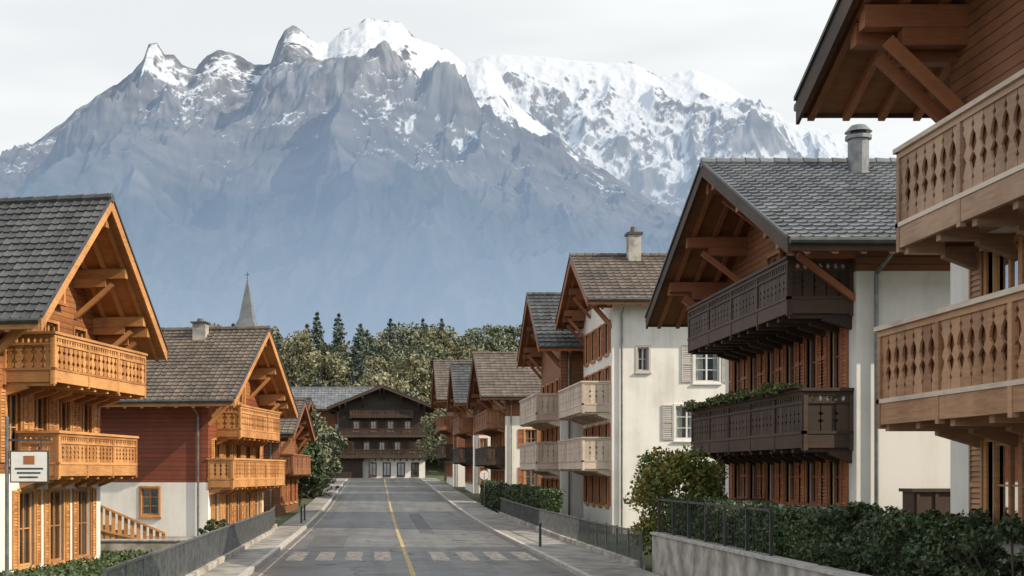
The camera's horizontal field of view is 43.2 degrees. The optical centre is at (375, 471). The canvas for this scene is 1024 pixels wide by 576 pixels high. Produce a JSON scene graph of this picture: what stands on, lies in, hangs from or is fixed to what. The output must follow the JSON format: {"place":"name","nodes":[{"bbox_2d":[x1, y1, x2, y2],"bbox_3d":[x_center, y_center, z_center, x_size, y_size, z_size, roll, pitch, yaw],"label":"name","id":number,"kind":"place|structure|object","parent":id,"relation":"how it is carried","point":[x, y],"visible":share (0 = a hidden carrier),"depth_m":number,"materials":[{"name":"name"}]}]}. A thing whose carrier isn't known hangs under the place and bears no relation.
{"place":"outdoors","nodes":[
{"label":"outdoors","id":0,"kind":"place"},
{"bbox_2d":[147,536,192,538],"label":"yard paving","id":1,"kind":"structure","parent":0,"point":[177,537],"depth_m":54.13,"materials":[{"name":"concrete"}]},
{"bbox_2d":[100,505,165,538],"bbox_3d":[-8.958,2.032,47.605,2.516,1.737,1.390,0,0,0],"label":"wooden stair fence","id":2,"kind":"object","parent":1,"relation":"on","point":[112,530],"visible":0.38,"depth_m":46.98,"materials":[{"name":"brown wood"}]},
{"bbox_2d":[198,518,229,534],"bbox_3d":[-6.321,2.371,50.460,1.417,1.092,1.611,0,0,0],"label":"garden shrub","id":3,"kind":"object","parent":1,"relation":"on","point":[210,523],"visible":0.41,"depth_m":50.11,"materials":[{"name":"green plant"}]},
{"bbox_2d":[201,478,346,575],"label":"pavement","id":4,"kind":"structure","parent":0,"point":[239,563],"depth_m":48.57,"materials":[{"name":"concrete"}]},
{"bbox_2d":[300,505,301,522],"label":"bollard","id":5,"kind":"object","parent":4,"relation":"on","point":[301,514],"visible":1,"depth_m":65.97,"materials":[{"name":"metal"}]},
{"bbox_2d":[1,383,651,575],"bbox_3d":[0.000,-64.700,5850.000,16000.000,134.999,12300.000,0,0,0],"label":"ground","id":6,"kind":"structure","parent":0,"point":[432,470],"depth_m":87.76,"materials":[{"name":"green plant"}]},
{"bbox_2d":[5,416,49,575],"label":"inn sign","id":7,"kind":"object","parent":6,"relation":"on","point":[29,466],"visible":1,"depth_m":29.95,"materials":[{"name":"grey metal"}]},
{"bbox_2d":[0,548,153,575],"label":"hedge","id":8,"kind":"object","parent":6,"relation":"on","point":[100,562],"visible":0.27,"depth_m":36.61,"materials":[{"name":"green plant"}]},
{"bbox_2d":[0,193,168,572],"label":"golden chalet","id":9,"kind":"object","parent":6,"relation":"on","point":[82,339],"visible":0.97,"depth_m":37.29,"materials":[{"name":"white paint"}]},
{"bbox_2d":[100,541,181,552],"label":"wall","id":10,"kind":"structure","parent":6,"relation":"on","point":[113,546],"depth_m":44.00,"materials":[{"name":"concrete"}]},
{"bbox_2d":[100,539,186,540],"bbox_3d":[-10.150,2.350,44.150,7.700,0.060,0.400,0,0,0],"label":"cap","id":11,"kind":"object","parent":10,"relation":"on","point":[142,539],"depth_m":43.99,"materials":[{"name":"stone"}]},
{"bbox_2d":[103,506,276,575],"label":"iron railing","id":12,"kind":"object","parent":6,"relation":"on","point":[202,554],"visible":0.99,"depth_m":34.10,"materials":[{"name":"grey metal"}]},
{"bbox_2d":[100,318,297,535],"bbox_3d":[-12.395,-1.750,60.659,15.145,10.700,12.520,0,0,9],"label":"red timber chalet","id":13,"kind":"object","parent":6,"relation":"on","point":[201,420],"visible":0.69,"depth_m":55.56,"materials":[{"name":"white paint"}]},
{"bbox_2d":[235,271,258,325],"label":"church","id":14,"kind":"structure","parent":6,"relation":"on","point":[247,316],"depth_m":218.08,"materials":[{"name":"beige paint"}]},
{"bbox_2d":[263,398,315,515],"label":"brown chalet","id":15,"kind":"object","parent":6,"relation":"on","point":[295,432],"visible":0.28,"depth_m":79.43,"materials":[{"name":"brown wood"}]},
{"bbox_2d":[238,478,347,575],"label":"kerb","id":16,"kind":"structure","parent":6,"relation":"on","point":[252,568],"depth_m":46.96,"materials":[{"name":"stone"}]},
{"bbox_2d":[294,397,316,496],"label":"brown chalet","id":17,"kind":"object","parent":6,"relation":"on","point":[310,404],"visible":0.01,"depth_m":102.36,"materials":[{"name":"brown wood"}]},
{"bbox_2d":[298,441,326,504],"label":"garden tree","id":18,"kind":"object","parent":6,"relation":"on","point":[315,478],"visible":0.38,"depth_m":90.28,"materials":[{"name":"green plant"}]},
{"bbox_2d":[298,404,339,497],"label":"yew tree","id":19,"kind":"object","parent":6,"relation":"on","point":[314,493],"visible":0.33,"depth_m":103.48,"materials":[{"name":"green plant"}]},
{"bbox_2d":[314,410,328,427],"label":"garden tree","id":20,"kind":"object","parent":6,"relation":"on","point":[324,424],"visible":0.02,"depth_m":160.92,"materials":[{"name":"green plant"}]},
{"bbox_2d":[317,426,348,477],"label":"garden tree","id":21,"kind":"object","parent":6,"relation":"on","point":[331,434],"visible":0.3,"depth_m":111.14,"materials":[{"name":"green plant"}]},
{"bbox_2d":[209,312,521,466],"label":"forest","id":22,"kind":"object","parent":6,"relation":"on","point":[395,360],"visible":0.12,"depth_m":267.96,"materials":[{"name":"green plant"}]},
{"bbox_2d":[326,384,436,477],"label":"dark timber inn","id":23,"kind":"structure","parent":6,"relation":"on","point":[381,431],"depth_m":172.00,"materials":[{"name":"white paint"}]},
{"bbox_2d":[415,408,446,480],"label":"garden tree","id":24,"kind":"object","parent":6,"relation":"on","point":[430,419],"visible":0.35,"depth_m":149.22,"materials":[{"name":"green plant"}]},
{"bbox_2d":[430,360,471,486],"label":"street chalet","id":25,"kind":"object","parent":6,"relation":"on","point":[444,424],"visible":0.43,"depth_m":128.99,"materials":[{"name":"white paint"}]},
{"bbox_2d":[446,362,490,492],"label":"street chalet","id":26,"kind":"object","parent":6,"relation":"on","point":[458,387],"visible":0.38,"depth_m":112.75,"materials":[{"name":"white paint"}]},
{"bbox_2d":[479,479,508,510],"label":"clipped hedge","id":27,"kind":"object","parent":6,"relation":"on","point":[493,491],"visible":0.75,"depth_m":83.46,"materials":[{"name":"green plant"}]},
{"bbox_2d":[466,351,540,485],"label":"street chalet","id":28,"kind":"object","parent":6,"relation":"on","point":[501,385],"visible":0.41,"depth_m":94.60,"materials":[{"name":"beige paint"}]},
{"bbox_2d":[420,478,591,575],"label":"kerb","id":29,"kind":"structure","parent":6,"relation":"on","point":[568,567],"depth_m":46.86,"materials":[{"name":"stone"}]},
{"bbox_2d":[501,483,565,521],"bbox_3d":[7.991,1.799,66.991,1.399,2.346,18.392,0,0,0],"label":"clipped hedge","id":30,"kind":"object","parent":6,"relation":"on","point":[546,498],"visible":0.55,"depth_m":60.70,"materials":[{"name":"green plant"}]},
{"bbox_2d":[516,292,583,518],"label":"terraced chalet","id":31,"kind":"object","parent":6,"relation":"on","point":[551,351],"visible":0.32,"depth_m":67.58,"materials":[{"name":"white paint"}]},
{"bbox_2d":[499,497,644,569],"bbox_3d":[7.425,2.206,55.985,0.290,1.387,40.030,0,0,0],"label":"garden fence","id":32,"kind":"object","parent":6,"relation":"on","point":[571,529],"visible":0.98,"depth_m":46.33,"materials":[{"name":"grey metal"}]},
{"bbox_2d":[584,304,724,533],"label":"walls","id":33,"kind":"structure","parent":6,"relation":"on","point":[646,397],"depth_m":58.00,"materials":[{"name":"white paint"}]},
{"bbox_2d":[558,381,610,469],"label":"balcony","id":34,"kind":"structure","parent":33,"relation":"attached to","point":[573,410],"depth_m":58.29,"materials":[{"name":"brown wood"}]},
{"bbox_2d":[559,384,608,461],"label":"balcony balusters","id":35,"kind":"object","parent":34,"relation":"attached to","point":[588,443],"visible":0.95,"depth_m":58.31,"materials":[{"name":"beige wood"}]},
{"bbox_2d":[560,412,610,476],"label":"balcony joists","id":36,"kind":"object","parent":34,"relation":"attached to","point":[586,418],"visible":0.8,"depth_m":61.07,"materials":[{"name":"beige wood"}]},
{"bbox_2d":[563,289,611,326],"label":"purlins","id":37,"kind":"object","parent":33,"relation":"attached to","point":[577,318],"visible":0.23,"depth_m":65.29,"materials":[{"name":"brown wood"}]},
{"bbox_2d":[566,297,611,344],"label":"braces","id":38,"kind":"object","parent":33,"relation":"attached to","point":[601,314],"visible":0.59,"depth_m":63.73,"materials":[{"name":"brown wood"}]},
{"bbox_2d":[585,304,592,311],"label":"gable wall","id":39,"kind":"structure","parent":33,"relation":"on","point":[588,308],"depth_m":64.45,"materials":[{"name":"brown wood"}]},
{"bbox_2d":[584,354,608,507],"bbox_3d":[10.660,-1.879,62.000,0.120,7.058,6.610,0,0,0],"label":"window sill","id":40,"kind":"structure","parent":33,"relation":"attached to","point":[606,355],"depth_m":61.42,"materials":[{"name":"brown wood"}]},
{"bbox_2d":[585,323,608,506],"bbox_3d":[10.713,-2.700,62.000,0.095,8.580,6.530,0,0,0],"label":"window casing","id":41,"kind":"object","parent":33,"relation":"attached to","point":[586,376],"depth_m":62.76,"materials":[{"name":"brown wood"}]},
{"bbox_2d":[600,326,607,503],"bbox_3d":[10.809,-2.700,62.000,0.062,8.400,6.350,0,0,0],"label":"window sash","id":42,"kind":"object","parent":41,"relation":"in","point":[607,425],"depth_m":59.60,"materials":[{"name":"brown wood"}]},
{"bbox_2d":[561,273,640,330],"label":"rafters","id":43,"kind":"object","parent":33,"relation":"on","point":[569,299],"visible":0.08,"depth_m":64.58,"materials":[{"name":"brown wood"}]},
{"bbox_2d":[557,261,654,327],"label":"roof deck","id":44,"kind":"structure","parent":33,"relation":"on","point":[573,305],"depth_m":64.79,"materials":[{"name":"brown wood"}]},
{"bbox_2d":[556,259,587,330],"bbox_3d":[9.429,-8.920,62.000,0.058,3.060,10.000,0,0,0],"label":"barge board","id":45,"kind":"object","parent":44,"relation":"attached to","point":[570,264],"visible":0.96,"depth_m":62.83,"materials":[{"name":"brown wood"}]},
{"bbox_2d":[555,255,587,323],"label":"barge trim","id":46,"kind":"structure","parent":45,"relation":"attached to","point":[564,281],"depth_m":61.65,"materials":[{"name":"brown wood"}]},
{"bbox_2d":[555,298,650,325],"bbox_3d":[17.360,-7.670,62.000,15.880,0.150,10.370,0,0,0],"label":"gutter","id":47,"kind":"object","parent":44,"relation":"attached to","point":[619,299],"visible":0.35,"depth_m":56.83,"materials":[{"name":"metal"}]},
{"bbox_2d":[557,301,649,329],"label":"eave fascia","id":48,"kind":"structure","parent":44,"relation":"attached to","point":[618,302],"depth_m":56.96,"materials":[{"name":"brown wood"}]},
{"bbox_2d":[569,253,666,258],"bbox_3d":[17.334,-10.475,62.000,15.941,0.290,0.290,0,0,0],"label":"ridge cap","id":49,"kind":"object","parent":44,"relation":"on","point":[614,254],"visible":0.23,"depth_m":61.88,"materials":[{"name":"brown tile"}]},
{"bbox_2d":[572,256,665,297],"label":"roof tiles","id":50,"kind":"object","parent":44,"relation":"on","point":[642,287],"visible":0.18,"depth_m":59.46,"materials":[{"name":"tile"}]},
{"bbox_2d":[626,234,640,260],"bbox_3d":[12.400,-10.584,61.600,0.600,1.600,0.600,0,0,0],"label":"chimney","id":51,"kind":"object","parent":44,"relation":"on","point":[633,247],"visible":0.64,"depth_m":61.30,"materials":[{"name":"paint"}]},
{"bbox_2d":[624,232,642,236],"bbox_3d":[12.400,-11.440,61.600,0.760,0.112,0.760,0,0,0],"label":"chimney cap","id":52,"kind":"object","parent":51,"relation":"on","point":[627,233],"visible":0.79,"depth_m":61.22,"materials":[{"name":"metal"}]},
{"bbox_2d":[630,227,637,231],"bbox_3d":[12.400,-11.640,61.600,0.380,0.288,0.400,0,0,0],"label":"chimney pot","id":53,"kind":"object","parent":52,"relation":"on","point":[633,229],"visible":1,"depth_m":61.46,"materials":[{"name":"beige ceramic"}]},
{"bbox_2d":[621,301,626,526],"bbox_3d":[11.120,-2.433,57.429,0.100,10.465,1.061,0,0,0],"label":"downpipe","id":54,"kind":"object","parent":33,"relation":"attached to","point":[623,308],"visible":0.83,"depth_m":57.87,"materials":[{"name":"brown metal"}]},
{"bbox_2d":[636,345,650,371],"bbox_3d":[12.100,-5.125,58.013,0.680,1.230,0.095,0,0,0],"label":"window casing","id":55,"kind":"object","parent":33,"relation":"attached to","point":[649,358],"depth_m":57.97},
{"bbox_2d":[638,347,647,369],"bbox_3d":[12.100,-5.125,58.109,0.500,1.050,0.062,0,0,0],"label":"window sash","id":56,"kind":"object","parent":55,"relation":"in","point":[642,348],"depth_m":58.08,"materials":[{"name":"grey wood"}]},
{"bbox_2d":[635,372,651,373],"bbox_3d":[12.100,-4.479,57.960,0.760,0.058,0.120,0,0,0],"label":"window sill","id":57,"kind":"structure","parent":33,"relation":"attached to","point":[643,372],"depth_m":57.90,"materials":[{"name":"beige stone"}]},
{"bbox_2d":[638,349,724,496],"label":"curtains","id":58,"kind":"object","parent":33,"relation":"attached to","point":[699,369],"visible":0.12,"depth_m":58.22,"materials":[{"name":"fabric"}]},
{"bbox_2d":[674,355,720,440],"bbox_3d":[14.738,-2.150,58.013,2.505,7.280,0.095,0,0,0],"label":"window casing","id":59,"kind":"object","parent":33,"relation":"attached to","point":[675,405],"depth_m":57.97,"materials":[{"name":"white wood"}]},
{"bbox_2d":[673,383,722,441],"bbox_3d":[14.738,-1.229,57.960,2.585,5.558,0.120,0,0,0],"label":"window sill","id":60,"kind":"structure","parent":33,"relation":"attached to","point":[701,384],"depth_m":57.90,"materials":[{"name":"white stone"}]},
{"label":"window","id":61,"kind":"object","parent":33,"relation":"attached to","visible":0},
{"bbox_2d":[583,320,610,505],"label":"shutters","id":62,"kind":"object","parent":61,"relation":"attached to","point":[602,425],"visible":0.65,"depth_m":61.59,"materials":[{"name":"brown wood"}]},
{"bbox_2d":[662,345,724,497],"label":"shutters","id":63,"kind":"object","parent":61,"relation":"attached to","point":[686,376],"visible":0.29,"depth_m":57.96,"materials":[{"name":"grey wood"}]},
{"bbox_2d":[623,444,730,554],"bbox_3d":[8.718,0.955,37.132,3.103,3.521,3.084,0,0,0],"label":"autumn bush","id":64,"kind":"object","parent":6,"relation":"on","point":[660,478],"visible":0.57,"depth_m":36.46,"materials":[{"name":"green plant"}]},
{"bbox_2d":[639,349,721,491],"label":"windows","id":65,"kind":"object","parent":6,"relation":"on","point":[709,369],"visible":0.07,"depth_m":58.60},
{"bbox_2d":[709,457,724,495],"bbox_3d":[14.352,0.648,48.024,3.910,4.915,4.253,0,0,-27],"label":"garden tree","id":66,"kind":"object","parent":6,"relation":"on","point":[721,463],"visible":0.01,"depth_m":47.92,"materials":[{"name":"green plant"}]},
{"bbox_2d":[652,535,832,575],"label":"retaining wall","id":67,"kind":"structure","parent":6,"relation":"on","point":[671,557],"depth_m":29.33,"materials":[{"name":"concrete"}]},
{"bbox_2d":[658,498,772,555],"bbox_3d":[9.145,1.300,29.950,2.910,1.200,9.960,0,0,0],"label":"wire fence","id":68,"kind":"object","parent":67,"relation":"on","point":[724,506],"visible":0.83,"depth_m":29.38,"materials":[{"name":"metal"}]},
{"bbox_2d":[650,532,870,575],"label":"coping","id":69,"kind":"object","parent":67,"relation":"on","point":[805,565],"visible":1,"depth_m":24.55,"materials":[{"name":"concrete"}]},
{"bbox_2d":[794,0,1023,575],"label":"balcony chalet","id":70,"kind":"object","parent":6,"relation":"on","point":[953,371],"visible":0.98,"depth_m":18.87,"materials":[{"name":"white paint"}]},
{"bbox_2d":[998,249,1017,521],"bbox_3d":[10.879,-1.325,13.141,3.845,4.350,11.964,0,0,-32],"label":"window glass","id":71,"kind":"structure","parent":70,"relation":"in","point":[1002,261],"depth_m":18.93,"materials":[{"name":"white"}]},
{"bbox_2d":[291,388,371,408],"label":"roof tiles","id":72,"kind":"object","parent":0,"point":[322,398],"visible":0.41,"depth_m":189.01,"materials":[{"name":"grey tile"}]},
{"bbox_2d":[0,18,679,358],"bbox_3d":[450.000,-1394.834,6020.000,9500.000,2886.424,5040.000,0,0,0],"label":"mountain","id":73,"kind":"structure","parent":0,"point":[373,176],"depth_m":6043.13,"materials":[{"name":"grey stone"}]},
{"bbox_2d":[249,478,576,575],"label":"road","id":74,"kind":"structure","parent":0,"point":[359,513],"depth_m":51.95,"materials":[{"name":"grey asphalt"}]},
{"bbox_2d":[258,479,539,575],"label":"road markings","id":75,"kind":"object","parent":74,"relation":"on","point":[339,541],"visible":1,"depth_m":43.55,"materials":[{"name":"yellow paint"}]},
{"bbox_2d":[0,0,934,154],"label":"sky","id":76,"kind":"structure","parent":0,"point":[56,56],"materials":[{"name":"white"}]},
{"bbox_2d":[422,478,659,575],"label":"pavement","id":77,"kind":"structure","parent":0,"point":[590,562],"depth_m":47.89,"materials":[{"name":"concrete"}]},
{"bbox_2d":[479,470,488,507],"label":"traffic sign","id":78,"kind":"object","parent":77,"relation":"on","point":[484,475],"visible":0.94,"depth_m":83.98,"materials":[{"name":"grey metal"}]},
{"bbox_2d":[539,521,541,546],"bbox_3d":[5.900,2.215,46.000,0.110,0.930,0.110,0,0,0],"label":"bollard","id":79,"kind":"object","parent":77,"relation":"on","point":[540,539],"visible":1,"depth_m":45.96,"materials":[{"name":"metal"}]},
{"bbox_2d":[471,54,895,215],"bbox_3d":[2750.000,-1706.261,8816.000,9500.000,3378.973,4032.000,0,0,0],"label":"mountain","id":80,"kind":"structure","parent":0,"point":[651,136],"depth_m":9658.16,"materials":[{"name":"white snow"}]},
{"bbox_2d":[676,355,718,438],"bbox_3d":[14.738,-2.150,58.109,2.325,7.100,0.062,0,0,0],"label":"window sash","id":81,"kind":"object","parent":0,"point":[706,358],"depth_m":58.08,"materials":[{"name":"white wood"}]},
{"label":"garden terrace","id":82,"kind":"structure","parent":0,"visible":0},
{"bbox_2d":[749,501,778,505],"bbox_3d":[9.661,1.326,34.036,2.215,1.223,1.305,0,0,0],"label":"clipped hedge","id":83,"kind":"object","parent":82,"relation":"on","point":[773,503],"visible":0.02,"depth_m":33.79,"materials":[{"name":"green plant"}]},
{"bbox_2d":[666,493,862,563],"bbox_3d":[8.359,1.248,28.885,1.343,1.477,11.562,0,0,0],"label":"clipped hedge","id":84,"kind":"object","parent":82,"relation":"on","point":[791,539],"visible":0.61,"depth_m":26.37,"materials":[{"name":"green plant"}]},
{"bbox_2d":[645,124,949,534],"bbox_3d":[16.782,-3.364,35.350,15.645,11.928,15.070,0,0,0],"label":"dark balcony chalet","id":85,"kind":"object","parent":82,"relation":"on","point":[788,270],"visible":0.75,"depth_m":31.40,"materials":[{"name":"white paint"}]},
{"bbox_2d":[680,382,805,411],"bbox_3d":[9.720,-2.041,34.715,0.750,0.411,10.286,0,0,0],"label":"balcony flower box","id":86,"kind":"object","parent":85,"relation":"attached to","point":[764,391],"visible":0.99,"depth_m":33.78,"materials":[{"name":"green plant"}]},
{"bbox_2d":[739,259,837,502],"bbox_3d":[11.037,-2.550,34.750,0.145,6.700,8.970,0,0,0],"label":"window glass","id":87,"kind":"structure","parent":85,"relation":"in","point":[775,259],"depth_m":34.07,"materials":[{"name":"black"}]},
{"bbox_2d":[803,501,916,575],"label":"garden shrub","id":88,"kind":"object","parent":82,"relation":"on","point":[861,514],"visible":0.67,"depth_m":21.88,"materials":[{"name":"green plant"}]},
{"bbox_2d":[848,517,901,566],"bbox_3d":[9.466,1.363,24.407,1.961,1.311,2.740,0,0,0],"label":"garden shrub","id":89,"kind":"object","parent":82,"relation":"on","point":[869,540],"visible":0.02,"depth_m":23.77,"materials":[{"name":"green plant"}]},
{"bbox_2d":[899,488,949,533],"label":"wooden bin store","id":90,"kind":"structure","parent":82,"relation":"on","point":[917,500],"depth_m":27.60,"materials":[{"name":"brown wood"}]},
{"bbox_2d":[860,505,1007,575],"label":"garden shrub","id":91,"kind":"object","parent":82,"relation":"on","point":[897,523],"visible":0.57,"depth_m":19.19,"materials":[{"name":"green plant"}]},
{"bbox_2d":[919,509,1023,575],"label":"garden shrub","id":92,"kind":"object","parent":82,"relation":"on","point":[1011,528],"visible":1,"depth_m":17.29,"materials":[{"name":"green plant"}]},
{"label":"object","id":93,"kind":"object","parent":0,"visible":0},
{"bbox_2d":[317,411,337,477],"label":"walls","id":94,"kind":"structure","parent":93,"relation":"on","point":[331,418],"depth_m":186.00,"materials":[{"name":"brown wood"}]},
{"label":"roof","id":95,"kind":"object","parent":94,"relation":"on","visible":0},
{"bbox_2d":[291,387,372,387],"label":"ridge cap","id":96,"kind":"object","parent":95,"relation":"on","point":[331,387],"visible":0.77,"depth_m":190.88,"materials":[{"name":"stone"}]}
]}

